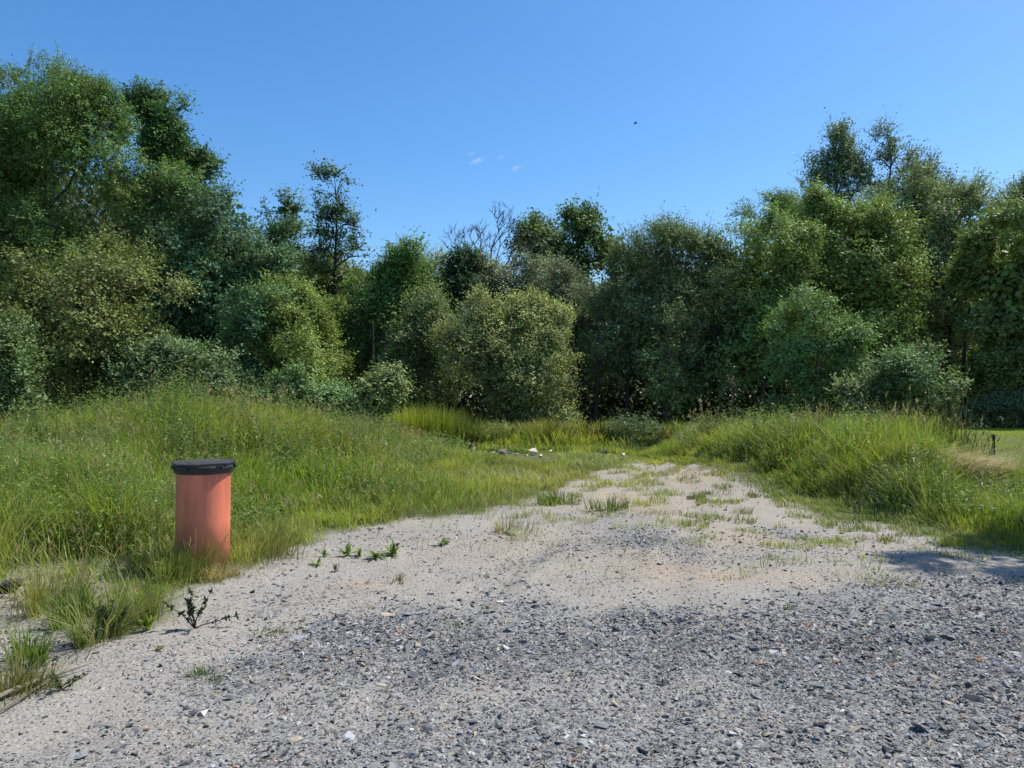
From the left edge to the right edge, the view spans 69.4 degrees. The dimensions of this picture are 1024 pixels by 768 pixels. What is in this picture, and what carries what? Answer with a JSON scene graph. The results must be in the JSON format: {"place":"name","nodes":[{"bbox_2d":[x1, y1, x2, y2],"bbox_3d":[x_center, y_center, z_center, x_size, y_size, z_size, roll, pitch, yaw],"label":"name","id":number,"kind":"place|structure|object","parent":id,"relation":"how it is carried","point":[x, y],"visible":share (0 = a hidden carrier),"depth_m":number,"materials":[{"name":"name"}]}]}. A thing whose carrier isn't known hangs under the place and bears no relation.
{"place":"outdoors","nodes":[
{"label":"outdoors","id":0,"kind":"place"},
{"bbox_2d":[0,462,1023,767],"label":"gravel track","id":1,"kind":"structure","parent":0,"point":[764,514],"depth_m":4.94,"materials":[{"name":"gravel"}]},
{"bbox_2d":[46,672,88,690],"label":"withered weed","id":2,"kind":"object","parent":1,"relation":"on","point":[58,687],"visible":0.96,"depth_m":4.03,"materials":[{"name":"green plant"}]},
{"bbox_2d":[134,612,158,629],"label":"rosette weed","id":3,"kind":"object","parent":1,"relation":"on","point":[146,622],"visible":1,"depth_m":5.10,"materials":[{"name":"green plant"}]},
{"bbox_2d":[162,587,239,628],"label":"branched weed","id":4,"kind":"object","parent":1,"relation":"on","point":[191,607],"visible":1,"depth_m":5.12,"materials":[{"name":"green plant"}]},
{"bbox_2d":[173,662,230,681],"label":"grass tuft","id":5,"kind":"object","parent":1,"relation":"on","point":[202,672],"visible":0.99,"depth_m":4.22,"materials":[{"name":"plant"}]},
{"bbox_2d":[183,557,255,582],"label":"grass tuft","id":6,"kind":"object","parent":1,"relation":"on","point":[224,574],"visible":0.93,"depth_m":6.54,"materials":[{"name":"plant"}]},
{"bbox_2d":[194,510,331,568],"bbox_3d":[-2.488,1.522,7.251,1.412,0.488,1.692,-1,-1,43],"label":"grass tuft","id":7,"kind":"object","parent":1,"relation":"on","point":[276,544],"visible":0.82,"depth_m":7.29,"materials":[{"name":"plant"}]},
{"bbox_2d":[238,623,292,638],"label":"grass tuft","id":8,"kind":"object","parent":1,"relation":"on","point":[275,630],"visible":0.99,"depth_m":5.03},
{"bbox_2d":[377,539,402,555],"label":"rosette weed","id":9,"kind":"object","parent":1,"relation":"on","point":[392,549],"visible":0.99,"depth_m":7.48,"materials":[{"name":"green plant"}]},
{"bbox_2d":[489,512,538,536],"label":"grass tuft","id":10,"kind":"object","parent":1,"relation":"on","point":[506,526],"visible":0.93,"depth_m":8.86,"materials":[{"name":"plant"}]},
{"bbox_2d":[532,488,592,505],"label":"grass tuft","id":11,"kind":"object","parent":1,"relation":"on","point":[552,497],"visible":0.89,"depth_m":11.19,"materials":[{"name":"plant"}]},
{"bbox_2d":[583,496,631,511],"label":"grass tuft","id":12,"kind":"object","parent":1,"relation":"on","point":[612,505],"visible":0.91,"depth_m":10.52,"materials":[{"name":"plant"}]},
{"bbox_2d":[675,490,734,499],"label":"grass tuft","id":13,"kind":"object","parent":1,"relation":"on","point":[691,497],"visible":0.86,"depth_m":11.62,"materials":[{"name":"plant"}]},
{"bbox_2d":[848,529,926,543],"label":"grass tuft","id":14,"kind":"object","parent":1,"relation":"on","point":[885,540],"visible":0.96,"depth_m":8.17,"materials":[{"name":"plant"}]},
{"bbox_2d":[917,534,980,549],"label":"grass tuft","id":15,"kind":"object","parent":1,"relation":"on","point":[945,541],"visible":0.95,"depth_m":7.92,"materials":[{"name":"plant"}]},
{"bbox_2d":[0,398,1023,706],"bbox_3d":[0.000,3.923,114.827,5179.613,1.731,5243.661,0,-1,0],"label":"ground","id":16,"kind":"structure","parent":0,"point":[70,650],"depth_m":7.26,"materials":[{"name":"soil"}]},
{"bbox_2d":[0,578,22,592],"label":"rock","id":17,"kind":"object","parent":16,"relation":"on","point":[5,585],"visible":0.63,"depth_m":6.08,"materials":[{"name":"stone"}]},
{"bbox_2d":[0,301,57,427],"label":"hedge shrub","id":18,"kind":"object","parent":16,"relation":"on","point":[17,363],"visible":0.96,"depth_m":15.24,"materials":[{"name":"green plant"}]},
{"bbox_2d":[0,415,69,449],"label":"mound weed","id":19,"kind":"object","parent":16,"relation":"on","point":[29,431],"visible":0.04,"depth_m":12.74,"materials":[{"name":"green plant"}]},
{"bbox_2d":[0,619,72,669],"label":"grass tuft","id":20,"kind":"object","parent":16,"relation":"on","point":[29,649],"visible":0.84,"depth_m":4.46,"materials":[{"name":"plant"}]},
{"bbox_2d":[0,650,84,705],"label":"grass tuft","id":21,"kind":"object","parent":16,"relation":"on","point":[16,680],"visible":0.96,"depth_m":4.01,"materials":[{"name":"plant"}]},
{"bbox_2d":[0,664,86,711],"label":"dry branch","id":22,"kind":"object","parent":16,"relation":"on","point":[5,693],"visible":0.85,"depth_m":3.95,"materials":[{"name":"brown wood"}]},
{"bbox_2d":[0,558,105,619],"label":"grass tuft","id":23,"kind":"object","parent":16,"relation":"on","point":[33,590],"visible":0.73,"depth_m":5.65,"materials":[{"name":"plant"}]},
{"bbox_2d":[21,575,110,630],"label":"grass tuft","id":24,"kind":"object","parent":16,"relation":"on","point":[70,602],"visible":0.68,"depth_m":5.29,"materials":[{"name":"plant"}]},
{"bbox_2d":[55,556,100,578],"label":"grass tuft","id":25,"kind":"object","parent":16,"relation":"on","point":[71,568],"visible":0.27,"depth_m":6.66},
{"bbox_2d":[3,581,183,650],"bbox_3d":[-2.755,1.520,4.885,1.215,0.417,1.204,0,-1,0],"label":"grass tuft","id":26,"kind":"object","parent":16,"relation":"on","point":[117,628],"visible":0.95,"depth_m":4.86,"materials":[{"name":"plant"}]},
{"bbox_2d":[0,40,204,332],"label":"ash tree","id":27,"kind":"object","parent":16,"relation":"on","point":[42,130],"visible":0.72,"depth_m":25.15,"materials":[{"name":"green plant"}]},
{"bbox_2d":[0,220,206,418],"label":"hornbeam tree","id":28,"kind":"object","parent":16,"relation":"on","point":[52,293],"visible":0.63,"depth_m":19.22,"materials":[{"name":"green plant"}]},
{"bbox_2d":[92,599,128,635],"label":"stalky weed","id":29,"kind":"object","parent":16,"relation":"on","point":[105,616],"visible":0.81,"depth_m":4.91,"materials":[{"name":"green plant"}]},
{"bbox_2d":[78,566,193,632],"bbox_3d":[-2.738,1.538,5.349,0.847,0.403,0.927,0,-1,-12],"label":"grass tuft","id":30,"kind":"object","parent":16,"relation":"on","point":[156,597],"visible":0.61,"depth_m":5.35,"materials":[{"name":"plant"}]},
{"bbox_2d":[89,73,231,332],"bbox_3d":[-14.982,-4.757,30.755,5.977,16.480,4.941,0,-1,0],"label":"oak tree","id":31,"kind":"object","parent":16,"relation":"on","point":[176,142],"visible":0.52,"depth_m":30.62,"materials":[{"name":"green plant"}]},
{"bbox_2d":[92,326,250,406],"bbox_3d":[-8.785,0.259,19.366,3.945,3.523,3.027,0,-1,0],"label":"elder shrub","id":32,"kind":"object","parent":16,"relation":"on","point":[160,352],"visible":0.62,"depth_m":18.79,"materials":[{"name":"green plant"}]},
{"bbox_2d":[131,538,215,587],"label":"grass tuft","id":33,"kind":"object","parent":16,"relation":"on","point":[170,568],"visible":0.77,"depth_m":6.37,"materials":[{"name":"plant"}]},
{"bbox_2d":[130,385,252,425],"bbox_3d":[-6.129,0.681,14.198,2.390,1.377,2.506,0,-1,0],"label":"mound weed","id":34,"kind":"object","parent":16,"relation":"on","point":[204,403],"visible":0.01,"depth_m":14.01,"materials":[{"name":"green plant"}]},
{"bbox_2d":[138,515,252,577],"bbox_3d":[-2.796,1.436,6.738,1.102,0.624,0.772,0,-1,17],"label":"grass tuft","id":35,"kind":"object","parent":16,"relation":"on","point":[200,550],"visible":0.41,"depth_m":6.65,"materials":[{"name":"plant"}]},
{"bbox_2d":[171,458,236,571],"bbox_3d":[-2.893,1.290,6.926,0.585,1.158,0.585,0,-1,0],"label":"shaft pipe","id":36,"kind":"object","parent":16,"relation":"on","point":[203,489],"visible":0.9,"depth_m":6.73,"materials":[{"name":"orange plastic"}]},
{"bbox_2d":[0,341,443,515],"bbox_3d":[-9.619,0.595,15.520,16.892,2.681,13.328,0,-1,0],"label":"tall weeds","id":37,"kind":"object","parent":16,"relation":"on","point":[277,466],"visible":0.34,"depth_m":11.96,"materials":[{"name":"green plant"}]},
{"bbox_2d":[118,168,331,399],"bbox_3d":[-11.168,-2.534,28.270,7.682,10.548,6.553,0,-1,0],"label":"maple tree","id":38,"kind":"object","parent":16,"relation":"on","point":[216,258],"visible":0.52,"depth_m":26.97,"materials":[{"name":"green plant"}]},
{"bbox_2d":[0,364,474,635],"bbox_3d":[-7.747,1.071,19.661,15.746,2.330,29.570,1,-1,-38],"label":"meadow grass","id":39,"kind":"structure","parent":16,"relation":"on","point":[362,515],"depth_m":9.22,"materials":[{"name":"plant"}]},
{"bbox_2d":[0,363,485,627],"bbox_3d":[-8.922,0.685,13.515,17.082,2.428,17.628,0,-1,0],"label":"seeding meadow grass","id":40,"kind":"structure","parent":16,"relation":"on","point":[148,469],"depth_m":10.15,"materials":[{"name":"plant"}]},
{"bbox_2d":[203,273,299,405],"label":"maple sapling","id":41,"kind":"object","parent":16,"relation":"on","point":[242,322],"visible":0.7,"depth_m":22.71,"materials":[{"name":"green plant"}]},
{"bbox_2d":[251,183,326,284],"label":"alder tree","id":42,"kind":"object","parent":16,"relation":"on","point":[292,207],"visible":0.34,"depth_m":38.10,"materials":[{"name":"green plant"}]},
{"bbox_2d":[221,267,358,391],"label":"lime tree","id":43,"kind":"object","parent":16,"relation":"on","point":[308,340],"visible":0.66,"depth_m":23.43,"materials":[{"name":"green plant"}]},
{"bbox_2d":[242,354,356,421],"bbox_3d":[-5.671,0.556,19.518,2.974,2.709,2.502,0,-1,0],"label":"bramble shrub","id":44,"kind":"object","parent":16,"relation":"on","point":[299,375],"visible":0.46,"depth_m":19.11,"materials":[{"name":"green plant"}]},
{"bbox_2d":[293,374,374,425],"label":"bramble shrub","id":45,"kind":"object","parent":16,"relation":"on","point":[349,394],"visible":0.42,"depth_m":19.94,"materials":[{"name":"green plant"}]},
{"bbox_2d":[294,150,376,319],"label":"alder tree","id":46,"kind":"object","parent":16,"relation":"on","point":[330,210],"visible":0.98,"depth_m":36.07,"materials":[{"name":"green plant"}]},
{"bbox_2d":[263,232,410,383],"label":"birch tree","id":47,"kind":"object","parent":16,"relation":"on","point":[329,286],"visible":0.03,"depth_m":40.30,"materials":[{"name":"green plant"}]},
{"bbox_2d":[371,320,384,380],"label":"tree trunk","id":48,"kind":"object","parent":16,"relation":"on","point":[372,340],"visible":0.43,"depth_m":29.97,"materials":[{"name":"brown plant"}]},
{"bbox_2d":[345,359,419,422],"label":"dogwood shrub","id":49,"kind":"object","parent":16,"relation":"on","point":[387,390],"visible":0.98,"depth_m":20.32,"materials":[{"name":"green plant"}]},
{"bbox_2d":[319,226,472,413],"bbox_3d":[-5.093,-1.692,33.316,7.700,10.440,5.789,0,-1,0],"label":"field maple","id":50,"kind":"object","parent":16,"relation":"on","point":[390,282],"visible":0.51,"depth_m":32.26,"materials":[{"name":"green plant"}]},
{"bbox_2d":[393,402,451,442],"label":"broom clump","id":51,"kind":"object","parent":16,"relation":"on","point":[421,422],"visible":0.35,"depth_m":21.99,"materials":[{"name":"green plant"}]},
{"bbox_2d":[372,274,481,414],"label":"goat willow","id":52,"kind":"object","parent":16,"relation":"on","point":[413,354],"visible":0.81,"depth_m":28.47,"materials":[{"name":"green plant"}]},
{"bbox_2d":[420,243,451,408],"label":"white willow","id":53,"kind":"object","parent":16,"relation":"on","point":[438,254],"visible":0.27,"depth_m":42.87,"materials":[{"name":"green plant"}]},
{"bbox_2d":[415,401,470,447],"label":"broom clump","id":54,"kind":"object","parent":16,"relation":"on","point":[451,431],"visible":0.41,"depth_m":22.16,"materials":[{"name":"green plant"}]},
{"bbox_2d":[425,239,490,413],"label":"ivy tree","id":55,"kind":"object","parent":16,"relation":"on","point":[458,278],"visible":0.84,"depth_m":36.82,"materials":[{"name":"green plant"}]},
{"bbox_2d":[439,403,489,448],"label":"broom clump","id":56,"kind":"object","parent":16,"relation":"on","point":[470,426],"visible":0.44,"depth_m":22.35,"materials":[{"name":"green plant"}]},
{"bbox_2d":[471,419,520,445],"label":"leafy clump","id":57,"kind":"object","parent":16,"relation":"on","point":[493,433],"visible":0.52,"depth_m":22.42,"materials":[{"name":"green plant"}]},
{"bbox_2d":[439,201,556,425],"bbox_3d":[-0.940,-3.099,39.770,6.286,13.574,3.228,0,-1,-14],"label":"dead tree","id":58,"kind":"object","parent":16,"relation":"on","point":[514,243],"visible":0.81,"depth_m":39.67,"materials":[{"name":"grey plant"}]},
{"bbox_2d":[418,279,587,427],"bbox_3d":[-0.273,-0.788,26.753,6.141,6.119,4.448,0,-1,0],"label":"goat willow","id":59,"kind":"object","parent":16,"relation":"on","point":[525,332],"visible":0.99,"depth_m":26.08,"materials":[{"name":"green plant"}]},
{"bbox_2d":[0,162,1020,429],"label":"background wood","id":60,"kind":"object","parent":16,"relation":"on","point":[640,406],"visible":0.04,"depth_m":36.30,"materials":[{"name":"green plant"}]},
{"bbox_2d":[496,420,529,441],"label":"broom clump","id":61,"kind":"object","parent":16,"relation":"on","point":[517,428],"visible":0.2,"depth_m":22.88,"materials":[{"name":"green plant"}]},
{"bbox_2d":[463,243,577,417],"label":"sallow tree","id":62,"kind":"object","parent":16,"relation":"on","point":[497,275],"visible":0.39,"depth_m":38.15,"materials":[{"name":"green plant"}]},
{"bbox_2d":[520,413,565,446],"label":"broom clump","id":63,"kind":"object","parent":16,"relation":"on","point":[550,431],"visible":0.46,"depth_m":22.59,"materials":[{"name":"green plant"}]},
{"bbox_2d":[503,207,591,275],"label":"poplar tree","id":64,"kind":"object","parent":16,"relation":"on","point":[540,229],"visible":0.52,"depth_m":52.37,"materials":[{"name":"green plant"}]},
{"bbox_2d":[544,419,583,444],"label":"broom clump","id":65,"kind":"object","parent":16,"relation":"on","point":[572,434],"visible":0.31,"depth_m":22.58,"materials":[{"name":"green plant"}]},
{"bbox_2d":[513,245,641,422],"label":"sallow tree","id":66,"kind":"object","parent":16,"relation":"on","point":[559,281],"visible":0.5,"depth_m":32.44,"materials":[{"name":"green plant"}]},
{"bbox_2d":[549,185,625,396],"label":"poplar tree","id":67,"kind":"object","parent":16,"relation":"on","point":[583,223],"visible":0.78,"depth_m":53.36,"materials":[{"name":"green plant"}]},
{"bbox_2d":[573,418,609,443],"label":"broom clump","id":68,"kind":"object","parent":16,"relation":"on","point":[586,427],"visible":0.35,"depth_m":23.07,"materials":[{"name":"green plant"}]},
{"bbox_2d":[577,311,620,423],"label":"tree trunk","id":69,"kind":"object","parent":16,"relation":"on","point":[596,401],"visible":0.71,"depth_m":28.97,"materials":[{"name":"brown plant"}]},
{"bbox_2d":[588,220,626,397],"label":"poplar tree","id":70,"kind":"object","parent":16,"relation":"on","point":[600,254],"visible":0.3,"depth_m":54.87,"materials":[{"name":"green plant"}]},
{"bbox_2d":[602,316,637,420],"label":"tree trunk","id":71,"kind":"object","parent":16,"relation":"on","point":[626,395],"visible":0.58,"depth_m":29.43,"materials":[{"name":"brown plant"}]},
{"bbox_2d":[600,408,662,446],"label":"leafy clump","id":72,"kind":"object","parent":16,"relation":"on","point":[629,425],"visible":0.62,"depth_m":22.88,"materials":[{"name":"green plant"}]},
{"bbox_2d":[622,427,672,447],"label":"leafy clump","id":73,"kind":"object","parent":16,"relation":"on","point":[651,440],"visible":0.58,"depth_m":22.15,"materials":[{"name":"green plant"}]},
{"bbox_2d":[627,328,711,429],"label":"maple sapling","id":74,"kind":"object","parent":16,"relation":"on","point":[664,381],"visible":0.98,"depth_m":27.24,"materials":[{"name":"green plant"}]},
{"bbox_2d":[652,419,687,443],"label":"broom clump","id":75,"kind":"object","parent":16,"relation":"on","point":[669,435],"visible":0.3,"depth_m":22.17,"materials":[{"name":"green plant"}]},
{"bbox_2d":[567,201,776,424],"bbox_3d":[6.520,-2.002,30.134,8.668,10.740,6.085,0,-1,0],"label":"crack willow","id":76,"kind":"object","parent":16,"relation":"on","point":[671,288],"visible":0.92,"depth_m":29.31,"materials":[{"name":"green plant"}]},
{"bbox_2d":[700,311,741,421],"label":"tree trunk","id":77,"kind":"object","parent":16,"relation":"on","point":[714,363],"visible":0.5,"depth_m":28.95,"materials":[{"name":"brown plant"}]},
{"bbox_2d":[692,403,767,439],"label":"nettle clump","id":78,"kind":"object","parent":16,"relation":"on","point":[733,421],"visible":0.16,"depth_m":18.94,"materials":[{"name":"green plant"}]},
{"bbox_2d":[725,372,738,420],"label":"dead stalk","id":79,"kind":"object","parent":16,"relation":"on","point":[732,382],"visible":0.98,"depth_m":19.00,"materials":[{"name":"brown plant"}]},
{"bbox_2d":[678,191,834,421],"bbox_3d":[9.277,-2.187,29.012,6.409,10.412,5.376,0,-1,0],"label":"hazel tree","id":80,"kind":"object","parent":16,"relation":"on","point":[790,251],"visible":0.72,"depth_m":28.34,"materials":[{"name":"green plant"}]},
{"bbox_2d":[724,181,802,405],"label":"robinia tree","id":81,"kind":"object","parent":16,"relation":"on","point":[764,196],"visible":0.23,"depth_m":40.91,"materials":[{"name":"green plant"}]},
{"bbox_2d":[764,416,813,451],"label":"reed clump","id":82,"kind":"object","parent":16,"relation":"on","point":[768,440],"visible":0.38,"depth_m":14.11,"materials":[{"name":"green plant"}]},
{"bbox_2d":[785,412,842,447],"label":"reed clump","id":83,"kind":"object","parent":16,"relation":"on","point":[811,425],"visible":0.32,"depth_m":13.90,"materials":[{"name":"green plant"}]},
{"bbox_2d":[752,275,884,420],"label":"robinia sapling","id":84,"kind":"object","parent":16,"relation":"on","point":[837,343],"visible":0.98,"depth_m":23.94,"materials":[{"name":"green plant"}]},
{"bbox_2d":[788,107,884,413],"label":"aspen tree","id":85,"kind":"object","parent":16,"relation":"on","point":[844,161],"visible":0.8,"depth_m":46.88,"materials":[{"name":"green plant"}]},
{"bbox_2d":[671,385,1023,519],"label":"seeding bank grass","id":86,"kind":"structure","parent":16,"relation":"on","point":[922,415],"depth_m":12.05,"materials":[{"name":"plant"}]},
{"bbox_2d":[767,173,943,418],"bbox_3d":[14.830,-2.825,31.285,7.934,12.636,6.325,0,-1,-21],"label":"wild cherry","id":87,"kind":"object","parent":16,"relation":"on","point":[873,235],"visible":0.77,"depth_m":30.22,"materials":[{"name":"green plant"}]},
{"bbox_2d":[823,359,897,417],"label":"elder shrub","id":88,"kind":"object","parent":16,"relation":"on","point":[846,390],"visible":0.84,"depth_m":21.39,"materials":[{"name":"green plant"}]},
{"bbox_2d":[859,105,937,412],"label":"aspen tree","id":89,"kind":"object","parent":16,"relation":"on","point":[890,148],"visible":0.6,"depth_m":47.08,"materials":[{"name":"green plant"}]},
{"bbox_2d":[874,402,930,432],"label":"reed clump","id":90,"kind":"object","parent":16,"relation":"on","point":[903,409],"visible":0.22,"depth_m":12.98,"materials":[{"name":"green plant"}]},
{"bbox_2d":[852,334,973,419],"bbox_3d":[11.352,0.097,20.684,3.202,3.236,2.692,0,-1,0],"label":"elder shrub","id":91,"kind":"object","parent":16,"relation":"on","point":[903,370],"visible":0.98,"depth_m":20.52,"materials":[{"name":"green plant"}]},
{"bbox_2d":[902,145,965,423],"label":"aspen tree","id":92,"kind":"object","parent":16,"relation":"on","point":[946,172],"visible":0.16,"depth_m":46.73,"materials":[{"name":"green plant"}]},
{"bbox_2d":[911,404,962,447],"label":"reed clump","id":93,"kind":"object","parent":16,"relation":"on","point":[956,420],"visible":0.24,"depth_m":12.79,"materials":[{"name":"green plant"}]},
{"bbox_2d":[854,152,1023,427],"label":"bay willow","id":94,"kind":"object","parent":16,"relation":"on","point":[963,198],"visible":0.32,"depth_m":32.50,"materials":[{"name":"green plant"}]},
{"bbox_2d":[868,436,1023,479],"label":"dry grass","id":95,"kind":"structure","parent":16,"relation":"on","point":[992,461],"depth_m":11.37,"materials":[{"name":"plant"}]},
{"bbox_2d":[916,387,986,454],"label":"reed clump","id":96,"kind":"object","parent":16,"relation":"on","point":[956,427],"visible":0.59,"depth_m":12.58,"materials":[{"name":"green plant"}]},
{"bbox_2d":[940,307,974,427],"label":"tree trunk","id":97,"kind":"object","parent":16,"relation":"on","point":[963,357],"visible":0.37,"depth_m":29.00,"materials":[{"name":"brown plant"}]},
{"bbox_2d":[960,421,1000,465],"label":"reed clump","id":98,"kind":"object","parent":16,"relation":"on","point":[983,432],"visible":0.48,"depth_m":12.53,"materials":[{"name":"green plant"}]},
{"bbox_2d":[939,187,1023,427],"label":"lime tree","id":99,"kind":"object","parent":16,"relation":"on","point":[998,360],"visible":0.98,"depth_m":27.51,"materials":[{"name":"green plant"}]},
{"bbox_2d":[953,384,1023,427],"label":"bramble shrub","id":100,"kind":"object","parent":16,"relation":"on","point":[1008,405],"visible":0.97,"depth_m":26.62,"materials":[{"name":"green plant"}]},
{"bbox_2d":[980,170,1023,421],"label":"bay willow","id":101,"kind":"object","parent":16,"relation":"on","point":[1020,185],"visible":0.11,"depth_m":39.59,"materials":[{"name":"green plant"}]},
{"bbox_2d":[0,0,1023,397],"label":"sky","id":102,"kind":"structure","parent":0,"point":[442,111],"materials":[{"name":"blue"}]},
{"bbox_2d":[384,402,691,592],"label":"short grass","id":103,"kind":"structure","parent":0,"point":[578,458],"depth_m":14.57,"materials":[{"name":"plant"}]},
{"bbox_2d":[667,396,1023,589],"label":"bank grass","id":104,"kind":"structure","parent":0,"point":[914,510],"depth_m":10.88,"materials":[{"name":"plant"}]},
{"bbox_2d":[939,427,1023,459],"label":"lawn","id":105,"kind":"structure","parent":0,"point":[1002,432],"depth_m":21.61,"materials":[{"name":"green plant"}]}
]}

